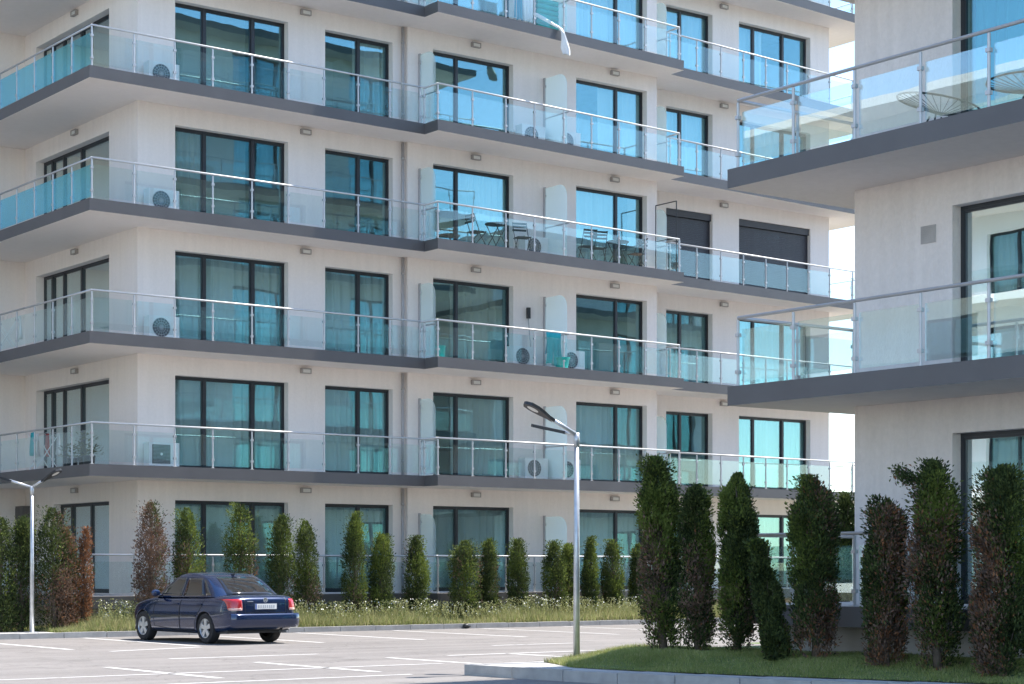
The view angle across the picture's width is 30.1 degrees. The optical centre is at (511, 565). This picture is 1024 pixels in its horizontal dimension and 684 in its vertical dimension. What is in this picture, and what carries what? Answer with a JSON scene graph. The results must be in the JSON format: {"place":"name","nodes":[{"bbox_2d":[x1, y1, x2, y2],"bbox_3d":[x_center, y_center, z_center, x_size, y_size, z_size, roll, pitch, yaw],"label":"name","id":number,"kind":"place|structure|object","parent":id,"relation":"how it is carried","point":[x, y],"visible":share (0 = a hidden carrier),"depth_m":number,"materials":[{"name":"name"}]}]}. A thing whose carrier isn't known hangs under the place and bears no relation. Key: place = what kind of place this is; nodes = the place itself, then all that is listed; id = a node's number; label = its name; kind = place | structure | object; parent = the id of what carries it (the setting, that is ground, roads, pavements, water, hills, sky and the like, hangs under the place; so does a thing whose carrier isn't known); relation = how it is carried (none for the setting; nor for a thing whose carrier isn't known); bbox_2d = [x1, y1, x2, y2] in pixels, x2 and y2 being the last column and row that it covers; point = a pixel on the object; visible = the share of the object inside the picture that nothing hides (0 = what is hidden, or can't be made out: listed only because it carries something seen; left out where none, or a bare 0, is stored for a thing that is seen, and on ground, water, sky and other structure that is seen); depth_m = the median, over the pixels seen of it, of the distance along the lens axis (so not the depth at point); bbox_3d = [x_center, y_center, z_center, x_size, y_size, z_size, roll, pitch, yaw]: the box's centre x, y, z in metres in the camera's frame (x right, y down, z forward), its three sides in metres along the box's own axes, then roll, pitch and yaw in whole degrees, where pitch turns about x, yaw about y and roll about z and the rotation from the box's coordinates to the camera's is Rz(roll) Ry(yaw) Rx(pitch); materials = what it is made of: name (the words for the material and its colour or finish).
{"place":"outdoors","nodes":[
{"label":"outdoors","id":0,"kind":"place"},
{"bbox_2d":[0,631,52,633],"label":"pavement","id":1,"kind":"structure","parent":0,"point":[23,632],"depth_m":41.44,"materials":[{"name":"concrete"}]},
{"bbox_2d":[0,469,61,632],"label":"street lamp","id":2,"kind":"object","parent":1,"relation":"on","point":[54,473],"visible":1,"depth_m":41.36,"materials":[{"name":"metal"}]},
{"bbox_2d":[0,622,768,683],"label":"parking lot","id":3,"kind":"structure","parent":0,"point":[373,651],"depth_m":33.24,"materials":[{"name":"grey asphalt"}]},
{"bbox_2d":[134,572,298,643],"bbox_3d":[-6.258,0.791,39.616,2.028,1.539,4.253,0,0,-41],"label":"parked car","id":4,"kind":"object","parent":3,"relation":"on","point":[209,607],"visible":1,"depth_m":38.48,"materials":[{"name":"blue paint"}]},
{"bbox_2d":[0,624,753,683],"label":"road marking","id":5,"kind":"object","parent":3,"relation":"on","point":[303,654],"visible":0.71,"depth_m":31.40,"materials":[{"name":"paint"}]},
{"bbox_2d":[464,661,962,683],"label":"kerb","id":6,"kind":"structure","parent":3,"relation":"on","point":[549,674],"depth_m":25.12,"materials":[{"name":"concrete"}]},
{"bbox_2d":[514,0,533,23],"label":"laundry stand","id":7,"kind":"object","parent":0,"point":[527,11],"visible":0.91,"depth_m":52.00,"materials":[{"name":"metal"}]},
{"bbox_2d":[544,642,1023,683],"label":"lawn","id":8,"kind":"structure","parent":0,"point":[867,676],"depth_m":23.96,"materials":[{"name":"green plant"}]},
{"bbox_2d":[523,401,579,655],"bbox_3d":[0.463,-0.489,28.020,1.056,3.777,0.776,0,0,-37],"label":"street lamp","id":9,"kind":"object","parent":8,"relation":"on","point":[535,409],"visible":0.91,"depth_m":28.01,"materials":[{"name":"metal"}]},
{"bbox_2d":[632,452,685,648],"bbox_3d":[2.078,-0.167,26.814,0.779,2.889,0.736,0,0,-4],"label":"thuja tree","id":10,"kind":"object","parent":8,"relation":"on","point":[658,494],"visible":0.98,"depth_m":26.67,"materials":[{"name":"green plant"}]},
{"bbox_2d":[675,482,718,650],"bbox_3d":[2.565,0.054,26.520,0.644,2.437,0.609,0,0,-37],"label":"thuja tree","id":11,"kind":"object","parent":8,"relation":"on","point":[696,540],"visible":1,"depth_m":26.39,"materials":[{"name":"green plant"}]},
{"bbox_2d":[715,471,759,651],"bbox_3d":[3.085,-0.015,26.049,0.620,2.565,0.619,0,0,-37],"label":"thuja tree","id":12,"kind":"object","parent":8,"relation":"on","point":[737,519],"visible":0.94,"depth_m":25.91,"materials":[{"name":"green plant"}]},
{"bbox_2d":[742,537,794,660],"bbox_3d":[3.324,0.456,24.702,0.689,1.676,0.462,0,0,-3],"label":"thuja tree","id":13,"kind":"object","parent":8,"relation":"on","point":[769,607],"visible":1,"depth_m":24.59,"materials":[{"name":"green plant"}]},
{"bbox_2d":[784,473,841,658],"bbox_3d":[3.881,0.031,24.536,0.761,2.468,0.744,0,0,-37],"label":"thuja tree","id":14,"kind":"object","parent":8,"relation":"on","point":[813,534],"visible":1,"depth_m":24.38,"materials":[{"name":"green plant"}]},
{"bbox_2d":[825,491,854,601],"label":"thuja tree","id":15,"kind":"object","parent":8,"relation":"on","point":[846,505],"visible":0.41,"depth_m":29.99,"materials":[{"name":"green plant"}]},
{"bbox_2d":[859,493,910,666],"bbox_3d":[4.617,0.198,23.593,0.647,2.219,0.639,0,0,-37],"label":"thuja tree","id":16,"kind":"object","parent":8,"relation":"on","point":[884,555],"visible":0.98,"depth_m":23.46,"materials":[{"name":"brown plant"}]},
{"bbox_2d":[887,456,974,670],"bbox_3d":[5.091,-0.005,23.092,1.034,2.654,0.950,0,0,19],"label":"thuja tree","id":17,"kind":"object","parent":8,"relation":"on","point":[937,507],"visible":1,"depth_m":22.90,"materials":[{"name":"green plant"}]},
{"bbox_2d":[967,462,1023,676],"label":"thuja tree","id":18,"kind":"object","parent":8,"relation":"on","point":[997,541],"visible":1,"depth_m":22.17,"materials":[{"name":"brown plant"}]},
{"bbox_2d":[829,0,854,506],"label":"sky","id":19,"kind":"structure","parent":0,"point":[841,241],"materials":[{"name":"white"}]},
{"label":"ground","id":20,"kind":"structure","parent":0,"visible":0},
{"bbox_2d":[0,618,723,639],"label":"kerb","id":21,"kind":"structure","parent":20,"relation":"on","point":[6,636],"depth_m":45.82,"materials":[{"name":"concrete"}]},
{"bbox_2d":[0,0,854,625],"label":"apartment building","id":22,"kind":"structure","parent":20,"relation":"on","point":[314,268],"depth_m":50.64,"materials":[{"name":"white paint"}]},
{"bbox_2d":[23,432,62,469],"bbox_3d":[-11.700,-2.825,47.600,0.811,0.962,1.100,0,0,-24],"label":"drying rack","id":23,"kind":"object","parent":22,"relation":"on","point":[46,446],"visible":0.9,"depth_m":47.44,"materials":[{"name":"white metal"}]},
{"bbox_2d":[44,380,108,467],"bbox_3d":[-11.118,-3.515,49.155,0.102,2.290,4.510,0,0,-37],"label":"window","id":24,"kind":"structure","parent":22,"relation":"in","point":[88,402],"depth_m":49.24,"materials":[{"name":"glass"}]},
{"bbox_2d":[44,258,108,340],"bbox_3d":[-11.118,-6.565,49.155,0.102,2.290,4.510,0,0,-37],"label":"window","id":25,"kind":"structure","parent":22,"relation":"in","point":[95,275],"depth_m":49.24,"materials":[{"name":"glass"}]},
{"bbox_2d":[61,502,108,592],"bbox_3d":[-10.788,-0.465,48.715,0.102,2.290,3.410,0,0,-37],"label":"window","id":26,"kind":"structure","parent":22,"relation":"in","point":[95,515],"depth_m":48.37,"materials":[{"name":"glass"}]},
{"bbox_2d":[74,443,103,463],"bbox_3d":[-10.083,-2.633,45.445,0.768,0.565,0.740,0,0,-37],"label":"potted plant","id":27,"kind":"object","parent":22,"relation":"on","point":[87,458],"visible":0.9,"depth_m":45.32,"materials":[{"name":"plant"}]},
{"bbox_2d":[144,442,178,466],"bbox_3d":[-8.454,-2.660,46.022,0.800,0.620,0.320,0,0,-37],"label":"air conditioner","id":28,"kind":"object","parent":22,"relation":"on","point":[157,453],"visible":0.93,"depth_m":45.85,"materials":[{"name":"white metal"}]},
{"bbox_2d":[144,315,178,337],"bbox_3d":[-8.455,-5.710,46.024,0.800,0.620,0.316,0,0,-37],"label":"air conditioner","id":29,"kind":"object","parent":22,"relation":"on","point":[158,325],"visible":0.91,"depth_m":45.85,"materials":[{"name":"white metal"}]},
{"bbox_2d":[144,187,178,208],"bbox_3d":[-8.455,-8.760,46.024,0.800,0.620,0.316,0,0,-37],"label":"air conditioner","id":30,"kind":"object","parent":22,"relation":"on","point":[158,197],"visible":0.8,"depth_m":45.85,"materials":[{"name":"white metal"}]},
{"bbox_2d":[144,60,178,79],"bbox_3d":[-8.455,-11.810,46.024,0.800,0.620,0.316,0,0,-37],"label":"air conditioner","id":31,"kind":"object","parent":22,"relation":"on","point":[158,69],"visible":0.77,"depth_m":45.85,"materials":[{"name":"white metal"}]},
{"bbox_2d":[175,500,283,590],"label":"window","id":32,"kind":"structure","parent":22,"relation":"in","point":[212,514],"depth_m":47.74,"materials":[{"name":"teal glass"}]},
{"bbox_2d":[175,376,283,470],"bbox_3d":[-7.163,-3.565,47.759,3.170,2.390,0.335,0,0,-37],"label":"window","id":33,"kind":"structure","parent":22,"relation":"in","point":[199,402],"depth_m":47.86,"materials":[{"name":"teal glass"}]},
{"bbox_2d":[175,252,283,346],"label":"window","id":34,"kind":"structure","parent":22,"relation":"in","point":[197,276],"depth_m":47.89,"materials":[{"name":"teal glass"}]},
{"bbox_2d":[175,127,283,222],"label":"window","id":35,"kind":"structure","parent":22,"relation":"in","point":[264,160],"depth_m":48.04,"materials":[{"name":"blue glass"}]},
{"bbox_2d":[175,3,283,98],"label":"window","id":36,"kind":"structure","parent":22,"relation":"in","point":[265,38],"depth_m":49.60,"materials":[{"name":"blue glass"}]},
{"bbox_2d":[325,504,388,591],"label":"window","id":37,"kind":"structure","parent":22,"relation":"in","point":[377,516],"depth_m":49.87,"materials":[{"name":"blue glass"}]},
{"bbox_2d":[325,386,388,473],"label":"window","id":38,"kind":"structure","parent":22,"relation":"in","point":[348,410],"depth_m":50.01,"materials":[{"name":"blue glass"}]},
{"bbox_2d":[325,268,388,354],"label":"window","id":39,"kind":"structure","parent":22,"relation":"in","point":[346,291],"depth_m":50.05,"materials":[{"name":"blue glass"}]},
{"bbox_2d":[325,150,388,235],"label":"window","id":40,"kind":"structure","parent":22,"relation":"in","point":[344,172],"depth_m":52.04,"materials":[{"name":"blue glass"}]},
{"bbox_2d":[325,32,388,116],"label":"window","id":41,"kind":"structure","parent":22,"relation":"in","point":[342,53],"depth_m":50.49,"materials":[{"name":"blue glass"}]},
{"bbox_2d":[433,506,508,590],"bbox_3d":[-1.249,-0.515,52.032,2.680,2.390,0.333,0,0,-37],"label":"window","id":42,"kind":"structure","parent":22,"relation":"in","point":[451,524],"depth_m":52.06,"materials":[{"name":"blue glass"}]},
{"bbox_2d":[433,392,508,476],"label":"window","id":43,"kind":"structure","parent":22,"relation":"in","point":[454,415],"depth_m":52.53,"materials":[{"name":"teal glass"}]},
{"bbox_2d":[433,279,508,361],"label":"window","id":44,"kind":"structure","parent":22,"relation":"in","point":[452,300],"depth_m":52.54,"materials":[{"name":"blue glass"}]},
{"bbox_2d":[433,165,508,247],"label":"window","id":45,"kind":"structure","parent":22,"relation":"in","point":[459,186],"depth_m":52.57,"materials":[{"name":"blue glass"}]},
{"bbox_2d":[433,52,508,132],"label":"window","id":46,"kind":"structure","parent":22,"relation":"in","point":[455,104],"depth_m":54.18,"materials":[{"name":"blue glass"}]},
{"bbox_2d":[433,0,508,17],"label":"window","id":47,"kind":"structure","parent":22,"relation":"in","point":[496,7],"depth_m":52.47,"materials":[{"name":"blue glass"}]},
{"bbox_2d":[507,345,536,364],"bbox_3d":[0.275,-5.710,52.384,0.800,0.620,0.316,0,0,-37],"label":"air conditioner","id":48,"kind":"object","parent":22,"relation":"on","point":[522,354],"visible":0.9,"depth_m":52.21,"materials":[{"name":"white metal"}]},
{"bbox_2d":[516,123,544,139],"bbox_3d":[0.515,-11.810,52.564,0.800,0.620,0.316,0,0,-37],"label":"air conditioner","id":49,"kind":"object","parent":22,"relation":"on","point":[522,129],"visible":0.6,"depth_m":52.38,"materials":[{"name":"white metal"}]},
{"bbox_2d":[519,458,547,478],"bbox_3d":[0.595,-2.660,52.624,0.800,0.620,0.316,0,0,-37],"label":"air conditioner","id":50,"kind":"object","parent":22,"relation":"on","point":[526,467],"visible":0.75,"depth_m":52.48,"materials":[{"name":"white metal"}]},
{"bbox_2d":[519,235,547,252],"bbox_3d":[0.595,-8.760,52.624,0.800,0.620,0.316,0,0,-37],"label":"air conditioner","id":51,"kind":"object","parent":22,"relation":"on","point":[541,243],"visible":0.59,"depth_m":52.49,"materials":[{"name":"white metal"}]},
{"bbox_2d":[535,0,558,29],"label":"air mattress","id":52,"kind":"object","parent":22,"relation":"on","point":[548,9],"visible":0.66,"depth_m":52.42,"materials":[{"name":"teal plastic"}]},
{"bbox_2d":[532,13,570,55],"bbox_3d":[1.050,-14.470,51.875,1.048,1.198,0.379,0,0,14],"label":"cloth","id":53,"kind":"object","parent":22,"relation":"hanging from","point":[565,48],"visible":1,"depth_m":51.75,"materials":[{"name":"white fabric"}]},
{"bbox_2d":[545,332,561,365],"bbox_3d":[1.096,-5.905,52.121,0.608,1.010,0.257,0,0,-37],"label":"towel","id":54,"kind":"object","parent":22,"relation":"on","point":[553,348],"visible":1,"depth_m":52.08,"materials":[{"name":"teal fabric"}]},
{"bbox_2d":[567,350,584,368],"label":"air conditioner","id":55,"kind":"object","parent":22,"relation":"on","point":[577,360],"visible":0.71,"depth_m":53.35,"materials":[{"name":"white metal"}]},
{"bbox_2d":[576,402,641,482],"bbox_3d":[2.654,-3.565,54.962,2.640,2.390,0.338,0,0,-37],"label":"window","id":56,"kind":"structure","parent":22,"relation":"in","point":[598,424],"depth_m":55.06,"materials":[{"name":"blue glass"}]},
{"bbox_2d":[576,294,641,374],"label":"window","id":57,"kind":"structure","parent":22,"relation":"in","point":[598,316],"depth_m":57.52,"materials":[{"name":"blue glass"}]},
{"bbox_2d":[576,187,641,265],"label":"window","id":58,"kind":"structure","parent":22,"relation":"in","point":[593,207],"depth_m":54.97,"materials":[{"name":"blue glass"}]},
{"bbox_2d":[576,80,641,157],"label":"window","id":59,"kind":"structure","parent":22,"relation":"in","point":[591,98],"depth_m":55.56,"materials":[{"name":"blue glass"}]},
{"bbox_2d":[576,0,641,49],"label":"window","id":60,"kind":"structure","parent":22,"relation":"in","point":[604,22],"depth_m":55.04,"materials":[{"name":"blue glass"}]},
{"bbox_2d":[579,509,641,589],"bbox_3d":[2.655,-0.515,54.960,2.640,2.390,0.334,0,0,-37],"label":"window","id":61,"kind":"structure","parent":22,"relation":"in","point":[605,524],"depth_m":55.05,"materials":[{"name":"teal glass"}]},
{"bbox_2d":[666,411,707,485],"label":"window","id":62,"kind":"structure","parent":22,"relation":"in","point":[685,432],"depth_m":59.60,"materials":[{"name":"teal glass"}]},
{"bbox_2d":[666,310,707,382],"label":"window","id":63,"kind":"structure","parent":22,"relation":"in","point":[689,330],"depth_m":58.32,"materials":[{"name":"teal glass"}]},
{"bbox_2d":[666,108,707,176],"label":"window","id":64,"kind":"structure","parent":22,"relation":"in","point":[693,127],"depth_m":58.36,"materials":[{"name":"blue glass"}]},
{"bbox_2d":[666,7,707,73],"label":"window","id":65,"kind":"structure","parent":22,"relation":"in","point":[692,25],"depth_m":58.33,"materials":[{"name":"blue glass"}]},
{"bbox_2d":[666,208,710,279],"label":"window","id":66,"kind":"structure","parent":22,"relation":"in","point":[693,228],"depth_m":57.99,"materials":[{"name":"grey glass"}]},
{"bbox_2d":[739,416,805,489],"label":"window","id":67,"kind":"structure","parent":22,"relation":"in","point":[763,437],"depth_m":60.40,"materials":[{"name":"blue glass"}]},
{"bbox_2d":[739,24,805,97],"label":"window","id":68,"kind":"structure","parent":22,"relation":"in","point":[777,46],"depth_m":61.04,"materials":[{"name":"blue glass"}]},
{"bbox_2d":[740,320,805,384],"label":"window","id":69,"kind":"structure","parent":22,"relation":"in","point":[757,342],"depth_m":60.37,"materials":[{"name":"blue glass"}]},
{"bbox_2d":[740,122,805,165],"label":"window","id":70,"kind":"structure","parent":22,"relation":"in","point":[773,143],"depth_m":60.18,"materials":[{"name":"blue glass"}]},
{"bbox_2d":[739,219,808,293],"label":"window","id":71,"kind":"structure","parent":22,"relation":"in","point":[776,241],"depth_m":60.11,"materials":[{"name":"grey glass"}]},
{"bbox_2d":[756,515,795,586],"bbox_3d":[8.056,-0.515,60.250,3.130,2.390,0.356,0,0,-37],"label":"window","id":72,"kind":"structure","parent":22,"relation":"in","point":[768,523],"depth_m":60.46,"materials":[{"name":"teal glass"}]},
{"bbox_2d":[727,0,1023,683],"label":"apartment building","id":73,"kind":"structure","parent":20,"relation":"on","point":[937,318],"depth_m":25.64,"materials":[{"name":"white paint"}]},
{"bbox_2d":[896,91,980,121],"bbox_3d":[5.530,-5.903,24.710,1.148,0.677,0.868,0,0,-17],"label":"lounge chair","id":74,"kind":"object","parent":73,"relation":"on","point":[936,112],"visible":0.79,"depth_m":24.81,"materials":[{"name":"grey metal"}]},
{"bbox_2d":[961,429,1023,603],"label":"window","id":75,"kind":"structure","parent":73,"relation":"in","point":[978,449],"depth_m":25.46,"materials":[{"name":"glass"}]},
{"bbox_2d":[961,195,1023,360],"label":"window","id":76,"kind":"structure","parent":73,"relation":"in","point":[992,232],"depth_m":25.25,"materials":[{"name":"glass"}]},
{"bbox_2d":[961,0,1023,112],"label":"window","id":77,"kind":"structure","parent":73,"relation":"in","point":[1007,56],"depth_m":25.61,"materials":[{"name":"blue glass"}]},
{"bbox_2d":[985,70,1023,98],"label":"lounge chair","id":78,"kind":"object","parent":73,"relation":"on","point":[1016,91],"visible":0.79,"depth_m":23.68,"materials":[{"name":"grey metal"}]},
{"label":"planting bed","id":79,"kind":"structure","parent":0,"visible":0},
{"bbox_2d":[0,516,19,631],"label":"thuja tree","id":80,"kind":"object","parent":79,"relation":"on","point":[6,620],"visible":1,"depth_m":41.58,"materials":[{"name":"green plant"}]},
{"bbox_2d":[4,513,40,631],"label":"thuja tree","id":81,"kind":"object","parent":79,"relation":"on","point":[22,531],"visible":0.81,"depth_m":41.87,"materials":[{"name":"green plant"}]},
{"bbox_2d":[29,505,77,630],"bbox_3d":[-10.186,0.072,42.293,1.099,2.887,1.091,0,0,-37],"label":"thuja tree","id":82,"kind":"object","parent":79,"relation":"on","point":[52,584],"visible":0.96,"depth_m":42.15,"materials":[{"name":"green plant"}]},
{"bbox_2d":[54,526,82,626],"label":"thuja tree","id":83,"kind":"object","parent":79,"relation":"on","point":[74,554],"visible":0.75,"depth_m":42.48,"materials":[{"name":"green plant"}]},
{"bbox_2d":[75,525,95,624],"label":"thuja tree","id":84,"kind":"object","parent":79,"relation":"on","point":[84,557],"visible":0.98,"depth_m":42.77,"materials":[{"name":"brown plant"}]},
{"bbox_2d":[130,499,170,612],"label":"thuja tree","id":85,"kind":"object","parent":79,"relation":"on","point":[150,577],"visible":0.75,"depth_m":43.61,"materials":[{"name":"brown plant"}]},
{"bbox_2d":[169,507,208,581],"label":"thuja tree","id":86,"kind":"object","parent":79,"relation":"on","point":[182,568],"visible":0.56,"depth_m":44.29,"materials":[{"name":"green plant"}]},
{"bbox_2d":[220,501,259,575],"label":"thuja tree","id":87,"kind":"object","parent":79,"relation":"on","point":[239,547],"visible":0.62,"depth_m":45.04,"materials":[{"name":"green plant"}]},
{"bbox_2d":[262,512,298,612],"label":"thuja tree","id":88,"kind":"object","parent":79,"relation":"on","point":[282,569],"visible":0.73,"depth_m":45.68,"materials":[{"name":"green plant"}]},
{"bbox_2d":[290,518,323,613],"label":"thuja tree","id":89,"kind":"object","parent":79,"relation":"on","point":[308,579],"visible":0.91,"depth_m":46.19,"materials":[{"name":"green plant"}]},
{"bbox_2d":[339,510,369,617],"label":"thuja tree","id":90,"kind":"object","parent":79,"relation":"on","point":[354,538],"visible":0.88,"depth_m":46.92,"materials":[{"name":"green plant"}]},
{"bbox_2d":[26,602,723,632],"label":"weeds","id":91,"kind":"object","parent":79,"relation":"on","point":[308,620],"visible":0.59,"depth_m":47.09,"materials":[{"name":"green plant"}]},
{"bbox_2d":[366,531,395,611],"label":"thuja tree","id":92,"kind":"object","parent":79,"relation":"on","point":[381,589],"visible":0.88,"depth_m":47.44,"materials":[{"name":"green plant"}]},
{"bbox_2d":[86,593,717,625],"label":"wildflowers","id":93,"kind":"object","parent":79,"relation":"on","point":[433,610],"visible":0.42,"depth_m":47.99,"materials":[{"name":"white plant"}]},
{"bbox_2d":[401,534,431,616],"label":"thuja tree","id":94,"kind":"object","parent":79,"relation":"on","point":[416,562],"visible":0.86,"depth_m":48.10,"materials":[{"name":"green plant"}]},
{"bbox_2d":[445,538,483,617],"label":"thuja tree","id":95,"kind":"object","parent":79,"relation":"on","point":[463,557],"visible":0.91,"depth_m":48.86,"materials":[{"name":"green plant"}]},
{"bbox_2d":[475,537,501,613],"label":"thuja tree","id":96,"kind":"object","parent":79,"relation":"on","point":[489,571],"visible":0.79,"depth_m":49.46,"materials":[{"name":"green plant"}]},
{"bbox_2d":[504,537,530,610],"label":"thuja tree","id":97,"kind":"object","parent":79,"relation":"on","point":[517,573],"visible":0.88,"depth_m":50.00,"materials":[{"name":"green plant"}]},
{"bbox_2d":[540,539,568,612],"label":"thuja tree","id":98,"kind":"object","parent":79,"relation":"on","point":[555,568],"visible":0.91,"depth_m":50.68,"materials":[{"name":"green plant"}]},
{"bbox_2d":[557,542,573,609],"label":"thuja tree","id":99,"kind":"object","parent":79,"relation":"on","point":[568,549],"visible":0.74,"depth_m":51.06,"materials":[{"name":"green plant"}]},
{"bbox_2d":[580,535,600,607],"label":"thuja tree","id":100,"kind":"object","parent":79,"relation":"on","point":[589,577],"visible":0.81,"depth_m":51.44,"materials":[{"name":"green plant"}]},
{"bbox_2d":[599,539,626,609],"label":"thuja tree","id":101,"kind":"object","parent":79,"relation":"on","point":[613,580],"visible":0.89,"depth_m":51.92,"materials":[{"name":"green plant"}]},
{"bbox_2d":[626,542,647,608],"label":"thuja tree","id":102,"kind":"object","parent":79,"relation":"on","point":[633,586],"visible":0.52,"depth_m":52.55,"materials":[{"name":"green plant"}]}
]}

